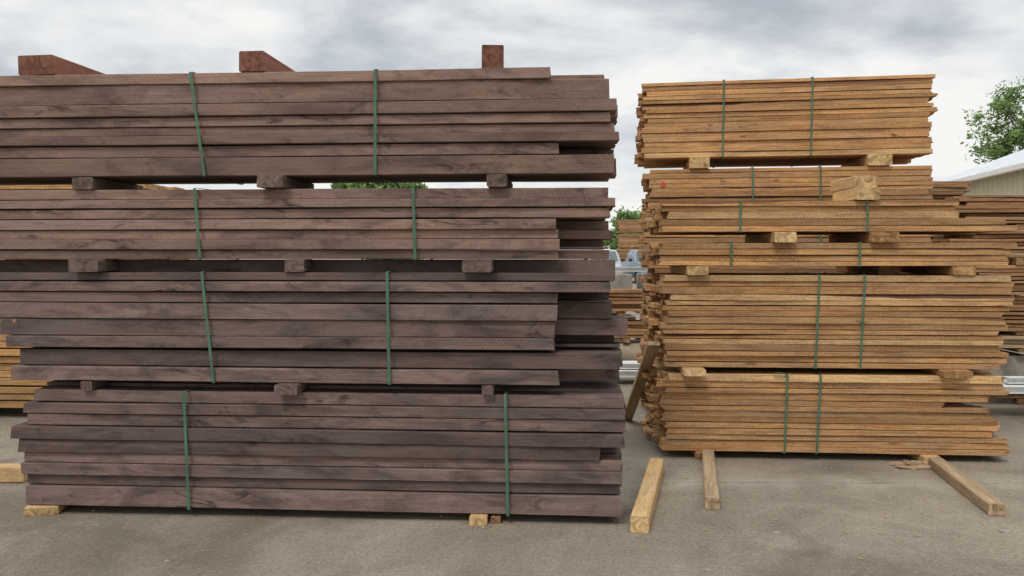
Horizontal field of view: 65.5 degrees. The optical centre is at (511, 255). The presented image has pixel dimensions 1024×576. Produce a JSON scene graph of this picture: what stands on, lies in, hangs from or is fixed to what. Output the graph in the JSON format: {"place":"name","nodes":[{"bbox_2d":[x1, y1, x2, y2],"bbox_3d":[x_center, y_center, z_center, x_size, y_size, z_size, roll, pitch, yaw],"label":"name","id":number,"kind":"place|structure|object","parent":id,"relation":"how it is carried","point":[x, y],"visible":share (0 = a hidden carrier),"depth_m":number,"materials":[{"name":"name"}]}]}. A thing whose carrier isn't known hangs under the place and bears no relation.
{"place":"outdoors","nodes":[
{"label":"outdoors","id":0,"kind":"place"},
{"bbox_2d":[0,259,1023,575],"bbox_3d":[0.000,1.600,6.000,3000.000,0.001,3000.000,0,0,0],"label":"ground","id":1,"kind":"structure","parent":0,"point":[116,541],"depth_m":4.61,"materials":[{"name":"concrete"}]},
{"bbox_2d":[0,463,27,482],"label":"timber beam","id":2,"kind":"structure","parent":1,"relation":"on","point":[9,472],"depth_m":5.62,"materials":[{"name":"brown wood"}]},
{"bbox_2d":[23,504,67,515],"bbox_3d":[-2.958,1.573,5.205,0.202,0.050,0.627,0,0,-11],"label":"ground block","id":3,"kind":"object","parent":1,"relation":"on","point":[33,510],"depth_m":4.91,"materials":[{"name":"brown wood"}]},
{"bbox_2d":[10,380,625,516],"bbox_3d":[-1.199,1.182,5.095,3.821,0.740,0.576,0,0,4],"label":"lumber bundle","id":4,"kind":"object","parent":1,"relation":"on","point":[507,450],"visible":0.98,"depth_m":4.85,"materials":[{"name":"brown wood"}]},
{"bbox_2d":[80,380,108,390],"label":"timber spacer","id":5,"kind":"object","parent":4,"relation":"on","point":[88,385],"visible":0.73,"depth_m":4.93,"materials":[{"name":"brown wood"}]},
{"bbox_2d":[274,383,309,394],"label":"timber spacer","id":6,"kind":"object","parent":4,"relation":"on","point":[288,388],"visible":0.76,"depth_m":4.78,"materials":[{"name":"brown wood"}]},
{"bbox_2d":[0,259,627,384],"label":"lumber bundle","id":7,"kind":"object","parent":6,"relation":"on","point":[523,322],"visible":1,"depth_m":4.87,"materials":[{"name":"brown wood"}]},
{"bbox_2d":[68,259,118,271],"bbox_3d":[-2.613,0.059,4.981,0.190,0.078,0.238,0,0,4],"label":"timber spacer","id":8,"kind":"object","parent":7,"relation":"on","point":[92,265],"visible":1,"depth_m":4.87,"materials":[{"name":"brown wood"}]},
{"bbox_2d":[284,259,312,271],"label":"timber spacer","id":9,"kind":"object","parent":7,"relation":"on","point":[298,265],"visible":1,"depth_m":4.85,"materials":[{"name":"brown wood"}]},
{"bbox_2d":[0,184,615,259],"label":"lumber bundle","id":10,"kind":"object","parent":7,"relation":"on","point":[415,223],"visible":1,"depth_m":4.86,"materials":[{"name":"brown wood"}]},
{"bbox_2d":[72,177,142,189],"bbox_3d":[-2.634,-0.450,5.218,0.131,0.075,0.604,0,0,4],"label":"timber spacer","id":11,"kind":"object","parent":10,"relation":"on","point":[85,183],"visible":0.61,"depth_m":4.99,"materials":[{"name":"brown wood"}]},
{"bbox_2d":[257,175,313,188],"bbox_3d":[-1.435,-0.450,5.081,0.161,0.075,0.608,0,0,4],"label":"timber spacer","id":12,"kind":"object","parent":10,"relation":"on","point":[274,182],"visible":0.69,"depth_m":4.80,"materials":[{"name":"brown wood"}]},
{"bbox_2d":[0,67,618,184],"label":"lumber bundle","id":13,"kind":"object","parent":12,"relation":"on","point":[530,124],"visible":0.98,"depth_m":4.85,"materials":[{"name":"brown wood"}]},
{"bbox_2d":[18,55,103,74],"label":"timber beam","id":14,"kind":"structure","parent":13,"relation":"on","point":[41,65],"depth_m":4.95,"materials":[{"name":"brown wood"}]},
{"bbox_2d":[239,51,295,71],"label":"timber beam","id":15,"kind":"structure","parent":13,"relation":"on","point":[256,61],"depth_m":4.86,"materials":[{"name":"brown wood"}]},
{"bbox_2d":[482,45,503,67],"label":"timber beam","id":16,"kind":"structure","parent":13,"relation":"on","point":[492,56],"depth_m":4.76,"materials":[{"name":"brown wood"}]},
{"bbox_2d":[486,174,512,187],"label":"timber spacer","id":17,"kind":"object","parent":10,"relation":"on","point":[498,181],"visible":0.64,"depth_m":4.74,"materials":[{"name":"brown wood"}]},
{"bbox_2d":[462,259,494,271],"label":"timber spacer","id":18,"kind":"object","parent":7,"relation":"on","point":[478,265],"visible":1,"depth_m":4.72,"materials":[{"name":"brown wood"}]},
{"bbox_2d":[482,385,495,394],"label":"timber spacer","id":19,"kind":"object","parent":4,"relation":"on","point":[488,389],"visible":0.7,"depth_m":4.76,"materials":[{"name":"brown wood"}]},
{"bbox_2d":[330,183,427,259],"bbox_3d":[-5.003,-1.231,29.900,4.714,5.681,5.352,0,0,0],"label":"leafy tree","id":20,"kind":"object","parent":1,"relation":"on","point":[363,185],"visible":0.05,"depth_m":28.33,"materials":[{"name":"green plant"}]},
{"bbox_2d":[469,513,489,525],"bbox_3d":[-0.183,1.573,5.022,0.107,0.051,0.621,0,0,4],"label":"ground block","id":21,"kind":"object","parent":1,"relation":"on","point":[476,519],"depth_m":4.71,"materials":[{"name":"brown wood"}]},
{"bbox_2d":[491,514,501,522],"bbox_3d":[-0.089,1.579,5.056,0.061,0.039,0.608,0,0,2],"label":"ground block","id":22,"kind":"object","parent":1,"relation":"on","point":[495,518],"depth_m":4.76,"materials":[{"name":"brown wood"}]},
{"bbox_2d":[584,250,624,273],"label":"pickup truck","id":23,"kind":"object","parent":1,"relation":"on","point":[613,254],"visible":0.11,"depth_m":46.00,"materials":[{"name":"silver metal"}]},
{"bbox_2d":[603,206,642,252],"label":"leafy tree","id":24,"kind":"object","parent":1,"relation":"on","point":[624,215],"visible":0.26,"depth_m":65.34,"materials":[{"name":"green plant"}]},
{"bbox_2d":[620,250,646,282],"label":"pickup truck","id":25,"kind":"object","parent":1,"relation":"on","point":[632,258],"visible":0.13,"depth_m":47.21,"materials":[{"name":"blue paint"}]},
{"bbox_2d":[625,341,659,419],"bbox_3d":[1.131,1.140,7.075,0.104,0.042,1.619,0,-33,-1],"label":"leaning plank","id":26,"kind":"object","parent":1,"relation":"on","point":[647,360],"visible":0.87,"depth_m":6.94,"materials":[{"name":"brown wood"}]},
{"bbox_2d":[630,458,663,533],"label":"timber beam","id":27,"kind":"structure","parent":1,"relation":"on","point":[641,516],"depth_m":4.98,"materials":[{"name":"brown wood"}]},
{"bbox_2d":[691,451,701,458],"bbox_3d":[1.539,1.570,6.751,0.130,0.056,1.008,0,0,3],"label":"ground block","id":28,"kind":"object","parent":1,"relation":"on","point":[697,454],"depth_m":6.26,"materials":[{"name":"brown wood"}]},
{"bbox_2d":[639,358,1010,455],"bbox_3d":[2.526,1.228,6.707,2.850,0.638,1.045,0,0,3],"label":"lumber bundle","id":29,"kind":"object","parent":28,"relation":"on","point":[866,411],"visible":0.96,"depth_m":6.24,"materials":[{"name":"brown wood"}]},
{"bbox_2d":[676,367,705,375],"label":"timber spacer","id":30,"kind":"object","parent":29,"relation":"on","point":[692,371],"visible":0.37,"depth_m":6.17,"materials":[{"name":"brown wood"}]},
{"bbox_2d":[642,272,1015,368],"bbox_3d":[2.545,0.510,6.703,2.827,0.746,1.011,0,0,3],"label":"lumber bundle","id":31,"kind":"object","parent":30,"relation":"on","point":[846,320],"visible":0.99,"depth_m":6.23,"materials":[{"name":"brown wood"}]},
{"bbox_2d":[670,266,707,274],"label":"timber spacer","id":32,"kind":"object","parent":31,"relation":"on","point":[693,270],"visible":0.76,"depth_m":6.23,"materials":[{"name":"brown wood"}]},
{"bbox_2d":[836,266,900,273],"bbox_3d":[3.083,0.115,6.940,0.171,0.069,1.010,0,0,3],"label":"timber spacer","id":33,"kind":"object","parent":31,"relation":"on","point":[877,269],"visible":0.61,"depth_m":6.60,"materials":[{"name":"brown wood"}]},
{"bbox_2d":[638,242,1017,266],"bbox_3d":[2.544,-0.017,6.716,2.852,0.203,1.025,0,0,3],"label":"lumber bundle","id":34,"kind":"object","parent":33,"relation":"on","point":[731,254],"visible":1,"depth_m":6.24,"materials":[{"name":"brown wood"}]},
{"bbox_2d":[745,232,796,242],"bbox_3d":[2.148,-0.146,6.664,0.166,0.082,1.006,0,0,3],"label":"timber spacer","id":35,"kind":"object","parent":34,"relation":"on","point":[780,237],"visible":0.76,"depth_m":6.23,"materials":[{"name":"brown wood"}]},
{"bbox_2d":[640,200,1017,235],"bbox_3d":[2.563,-0.315,6.715,2.846,0.266,1.024,0,0,3],"label":"lumber bundle","id":36,"kind":"object","parent":35,"relation":"on","point":[911,217],"visible":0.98,"depth_m":6.24,"materials":[{"name":"brown wood"}]},
{"bbox_2d":[832,187,880,200],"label":"timber beam","id":37,"kind":"structure","parent":36,"relation":"on","point":[864,194],"depth_m":6.16,"materials":[{"name":"brown wood"}]},
{"bbox_2d":[830,176,877,192],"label":"timber beam","id":38,"kind":"structure","parent":37,"relation":"on","point":[852,182],"depth_m":6.24,"materials":[{"name":"brown wood"}]},
{"bbox_2d":[829,232,898,242],"bbox_3d":[2.912,-0.146,6.642,0.201,0.082,1.004,0,0,3],"label":"timber spacer","id":39,"kind":"object","parent":34,"relation":"on","point":[880,237],"visible":0.76,"depth_m":6.25,"materials":[{"name":"brown wood"}]},
{"bbox_2d":[900,266,975,274],"bbox_3d":[3.522,0.115,6.642,0.171,0.070,1.005,0,0,3],"label":"timber spacer","id":40,"kind":"object","parent":31,"relation":"on","point":[954,270],"visible":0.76,"depth_m":6.35,"materials":[{"name":"brown wood"}]},
{"bbox_2d":[918,369,972,377],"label":"timber spacer","id":41,"kind":"object","parent":29,"relation":"on","point":[954,373],"visible":0.32,"depth_m":6.08,"materials":[{"name":"brown wood"}]},
{"bbox_2d":[702,449,719,509],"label":"timber beam","id":42,"kind":"structure","parent":1,"relation":"on","point":[711,495],"depth_m":5.40,"materials":[{"name":"brown wood"}]},
{"bbox_2d":[473,459,1023,559],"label":"wood scraps","id":43,"kind":"object","parent":1,"relation":"on","point":[912,464],"visible":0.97,"depth_m":5.97,"materials":[{"name":"brown wood"}]},
{"bbox_2d":[906,454,940,463],"bbox_3d":[3.234,1.570,6.624,0.131,0.056,1.006,0,0,0],"label":"ground block","id":44,"kind":"object","parent":1,"relation":"on","point":[923,459],"depth_m":6.16,"materials":[{"name":"brown wood"}]},
{"bbox_2d":[928,457,1006,515],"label":"timber beam","id":45,"kind":"structure","parent":1,"relation":"on","point":[986,501],"depth_m":5.28,"materials":[{"name":"brown wood"}]},
{"bbox_2d":[939,149,1023,295],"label":"storage shed","id":46,"kind":"structure","parent":1,"relation":"on","point":[1004,175],"depth_m":21.44,"materials":[{"name":"beige metal"}]},
{"bbox_2d":[958,76,1023,164],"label":"leafy tree","id":47,"kind":"object","parent":1,"relation":"on","point":[1000,148],"visible":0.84,"depth_m":34.96,"materials":[{"name":"green plant"}]},
{"bbox_2d":[961,350,1023,402],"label":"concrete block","id":48,"kind":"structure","parent":1,"relation":"on","point":[1014,366],"depth_m":8.64,"materials":[{"name":"grey concrete"}]},
{"bbox_2d":[999,348,1023,352],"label":"timber spacer","id":49,"kind":"object","parent":48,"relation":"on","point":[1019,350],"visible":0.26,"depth_m":8.63,"materials":[{"name":"brown wood"}]},
{"bbox_2d":[1014,398,1023,404],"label":"timber spacer","id":50,"kind":"object","parent":1,"relation":"on","point":[1018,401],"visible":0.53,"depth_m":8.55,"materials":[{"name":"brown wood"}]},
{"bbox_2d":[989,394,1023,398],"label":"lumber bundle","id":51,"kind":"object","parent":50,"relation":"on","point":[1019,396],"visible":0.1,"depth_m":8.58,"materials":[{"name":"brown wood"}]},
{"bbox_2d":[0,0,1023,249],"label":"sky","id":52,"kind":"structure","parent":0,"point":[971,47],"materials":[{"name":"white"}]},
{"bbox_2d":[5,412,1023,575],"bbox_3d":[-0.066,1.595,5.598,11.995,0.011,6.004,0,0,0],"label":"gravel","id":53,"kind":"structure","parent":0,"point":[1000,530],"depth_m":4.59,"materials":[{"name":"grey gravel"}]},
{"bbox_2d":[614,339,640,341],"bbox_3d":[1.980,1.420,11.850,1.300,0.350,0.350,0,0,13],"label":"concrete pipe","id":54,"kind":"object","parent":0,"point":[631,340],"depth_m":11.85,"materials":[{"name":"grey concrete"}]},
{"bbox_2d":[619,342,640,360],"bbox_3d":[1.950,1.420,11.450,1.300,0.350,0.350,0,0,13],"label":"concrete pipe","id":55,"kind":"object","parent":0,"point":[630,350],"depth_m":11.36,"materials":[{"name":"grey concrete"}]},
{"bbox_2d":[620,338,629,342],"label":"timber spacer","id":56,"kind":"object","parent":55,"relation":"on","point":[625,340],"visible":0.69,"depth_m":11.38,"materials":[{"name":"brown wood"}]},
{"bbox_2d":[614,320,647,337],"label":"lumber bundle","id":57,"kind":"object","parent":56,"relation":"on","point":[637,329],"visible":0.18,"depth_m":11.39,"materials":[{"name":"brown wood"}]},
{"bbox_2d":[616,311,624,317],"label":"timber spacer","id":58,"kind":"object","parent":57,"relation":"on","point":[622,313],"visible":0.36,"depth_m":11.38,"materials":[{"name":"brown wood"}]},
{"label":"concrete block","id":59,"kind":"object","parent":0,"visible":0},
{"bbox_2d":[636,274,643,288],"bbox_3d":[2.580,0.415,12.400,1.200,0.330,0.600,0,0,0],"label":"concrete block","id":60,"kind":"object","parent":59,"relation":"on","point":[639,285],"depth_m":12.47,"materials":[{"name":"grey concrete"}]},
{"bbox_2d":[615,267,647,271],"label":"steel beam","id":61,"kind":"structure","parent":60,"relation":"on","point":[631,269],"depth_m":12.30,"materials":[{"name":"silver metal"}]},
{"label":"timber spacer","id":62,"kind":"object","parent":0,"visible":0},
{"bbox_2d":[638,165,934,248],"bbox_3d":[2.755,-0.478,8.276,2.858,0.811,1.005,0,0,8],"label":"lumber bundle","id":63,"kind":"object","parent":62,"relation":"on","point":[902,183],"visible":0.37,"depth_m":7.83,"materials":[{"name":"brown wood"}]},
{"bbox_2d":[683,157,709,168],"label":"timber spacer","id":64,"kind":"object","parent":63,"relation":"on","point":[698,163],"visible":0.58,"depth_m":7.88,"materials":[{"name":"brown wood"}]},
{"bbox_2d":[841,154,892,166],"bbox_3d":[3.601,-0.925,8.127,0.222,0.108,1.009,0,0,8],"label":"timber spacer","id":65,"kind":"object","parent":63,"relation":"on","point":[876,160],"visible":0.57,"depth_m":7.64,"materials":[{"name":"brown wood"}]},
{"bbox_2d":[634,74,937,168],"bbox_3d":[2.741,-1.364,8.274,2.904,0.780,1.015,0,0,8],"label":"lumber bundle","id":66,"kind":"object","parent":65,"relation":"on","point":[830,121],"visible":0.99,"depth_m":7.82,"materials":[{"name":"brown wood"}]},
{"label":"timber spacer","id":67,"kind":"object","parent":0,"visible":0},
{"bbox_2d":[638,257,842,327],"bbox_3d":[2.748,0.375,8.270,2.860,0.731,0.979,0,0,8],"label":"lumber bundle","id":68,"kind":"object","parent":67,"relation":"on","point":[741,269],"visible":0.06,"depth_m":7.86,"materials":[{"name":"brown wood"}]},
{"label":"ground block","id":69,"kind":"object","parent":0,"visible":0},
{"bbox_2d":[636,333,657,398],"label":"lumber bundle","id":70,"kind":"object","parent":69,"relation":"on","point":[643,342],"visible":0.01,"depth_m":8.29,"materials":[{"name":"brown wood"}]},
{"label":"timber spacer","id":71,"kind":"object","parent":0,"visible":0},
{"bbox_2d":[0,317,52,407],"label":"lumber bundle","id":72,"kind":"object","parent":71,"relation":"on","point":[16,393],"visible":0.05,"depth_m":7.84,"materials":[{"name":"orange wood"}]},
{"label":"timber spacer","id":73,"kind":"object","parent":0,"visible":0},
{"bbox_2d":[0,184,188,259],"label":"lumber bundle","id":74,"kind":"object","parent":73,"relation":"on","point":[66,187],"visible":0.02,"depth_m":7.82,"materials":[{"name":"orange wood"}]},
{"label":"concrete block","id":75,"kind":"object","parent":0,"visible":0},
{"bbox_2d":[612,314,635,319],"bbox_3d":[1.280,1.015,12.360,1.200,0.250,0.600,0,0,1],"label":"concrete block","id":76,"kind":"object","parent":75,"relation":"on","point":[629,317],"depth_m":12.08,"materials":[{"name":"grey concrete"}]},
{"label":"timber spacer","id":77,"kind":"object","parent":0,"visible":0},
{"bbox_2d":[945,195,1023,225],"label":"lumber bundle","id":78,"kind":"object","parent":77,"relation":"on","point":[1009,209],"visible":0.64,"depth_m":8.69,"materials":[{"name":"brown wood"}]},
{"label":"timber spacer","id":79,"kind":"object","parent":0,"visible":0},
{"bbox_2d":[997,332,1023,347],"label":"lumber bundle","id":80,"kind":"object","parent":79,"relation":"on","point":[1013,341],"visible":0.17,"depth_m":8.58,"materials":[{"name":"brown wood"}]},
{"bbox_2d":[999,331,1023,334],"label":"timber spacer","id":81,"kind":"object","parent":80,"relation":"on","point":[1016,332],"visible":0.28,"depth_m":8.68,"materials":[{"name":"brown wood"}]},
{"bbox_2d":[999,300,1023,330],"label":"lumber bundle","id":82,"kind":"object","parent":81,"relation":"on","point":[1013,316],"visible":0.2,"depth_m":8.67,"materials":[{"name":"brown wood"}]},
{"bbox_2d":[1014,295,1023,299],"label":"timber spacer","id":83,"kind":"object","parent":82,"relation":"on","point":[1019,297],"visible":0.15,"depth_m":8.65,"materials":[{"name":"brown wood"}]},
{"bbox_2d":[975,265,1023,294],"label":"lumber bundle","id":84,"kind":"object","parent":83,"relation":"on","point":[1015,273],"visible":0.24,"depth_m":8.68,"materials":[{"name":"brown wood"}]},
{"bbox_2d":[1003,258,1023,264],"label":"timber spacer","id":85,"kind":"object","parent":84,"relation":"on","point":[1015,261],"visible":0.33,"depth_m":8.67,"materials":[{"name":"brown wood"}]},
{"bbox_2d":[926,231,1023,257],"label":"lumber bundle","id":86,"kind":"object","parent":85,"relation":"on","point":[1014,236],"visible":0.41,"depth_m":8.69,"materials":[{"name":"brown wood"}]},
{"bbox_2d":[995,224,1023,229],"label":"timber spacer","id":87,"kind":"object","parent":86,"relation":"on","point":[1020,226],"visible":0.3,"depth_m":8.65,"materials":[{"name":"brown wood"}]},
{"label":"timber spacer","id":88,"kind":"object","parent":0,"visible":0},
{"bbox_2d":[928,181,971,199],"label":"lumber bundle","id":89,"kind":"object","parent":88,"relation":"on","point":[941,190],"visible":0.36,"depth_m":10.58,"materials":[{"name":"brown wood"}]},
{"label":"timber spacer","id":90,"kind":"object","parent":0,"visible":0},
{"bbox_2d":[616,249,640,260],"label":"lumber bundle","id":91,"kind":"object","parent":90,"relation":"on","point":[622,255],"visible":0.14,"depth_m":59.95,"materials":[{"name":"brown wood"}]},
{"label":"timber spacer","id":92,"kind":"object","parent":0,"visible":0},
{"bbox_2d":[617,234,640,246],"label":"lumber bundle","id":93,"kind":"object","parent":92,"relation":"on","point":[627,240],"visible":0.38,"depth_m":59.91,"materials":[{"name":"brown wood"}]},
{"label":"timber spacer","id":94,"kind":"object","parent":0,"visible":0},
{"bbox_2d":[616,219,643,232],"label":"lumber bundle","id":95,"kind":"object","parent":94,"relation":"on","point":[628,226],"visible":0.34,"depth_m":59.92,"materials":[{"name":"brown wood"}]},
{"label":"timber spacer","id":96,"kind":"object","parent":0,"visible":0},
{"bbox_2d":[609,289,644,310],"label":"lumber bundle","id":97,"kind":"object","parent":96,"relation":"on","point":[625,299],"visible":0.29,"depth_m":11.38,"materials":[{"name":"brown wood"}]},
{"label":"ground block","id":98,"kind":"object","parent":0,"visible":0},
{"bbox_2d":[619,370,637,376],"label":"steel beam","id":99,"kind":"structure","parent":98,"relation":"on","point":[627,373],"depth_m":9.92,"materials":[{"name":"silver metal"}]},
{"bbox_2d":[620,362,639,368],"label":"steel beam","id":100,"kind":"structure","parent":99,"relation":"on","point":[630,365],"depth_m":9.98,"materials":[{"name":"silver metal"}]},
{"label":"concrete block","id":101,"kind":"object","parent":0,"visible":0},
{"bbox_2d":[610,274,631,288],"bbox_3d":[1.230,0.415,12.400,1.200,0.330,0.600,0,0,0],"label":"concrete block","id":102,"kind":"object","parent":101,"relation":"on","point":[622,281],"depth_m":12.10,"materials":[{"name":"grey concrete"}]},
{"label":"ground block","id":103,"kind":"object","parent":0,"visible":0},
{"bbox_2d":[1003,385,1023,393],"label":"steel beam","id":104,"kind":"structure","parent":103,"relation":"on","point":[1016,389],"depth_m":7.85,"materials":[{"name":"silver metal"}]},
{"bbox_3d":[6.760,1.315,7.970,4.080,0.070,0.100,0,0,1],"label":"steel beam","id":105,"kind":"object","parent":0,"visible":0},
{"bbox_2d":[1003,376,1023,383],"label":"steel beam","id":106,"kind":"structure","parent":105,"relation":"on","point":[1014,379],"depth_m":7.94,"materials":[{"name":"silver metal"}]}
]}

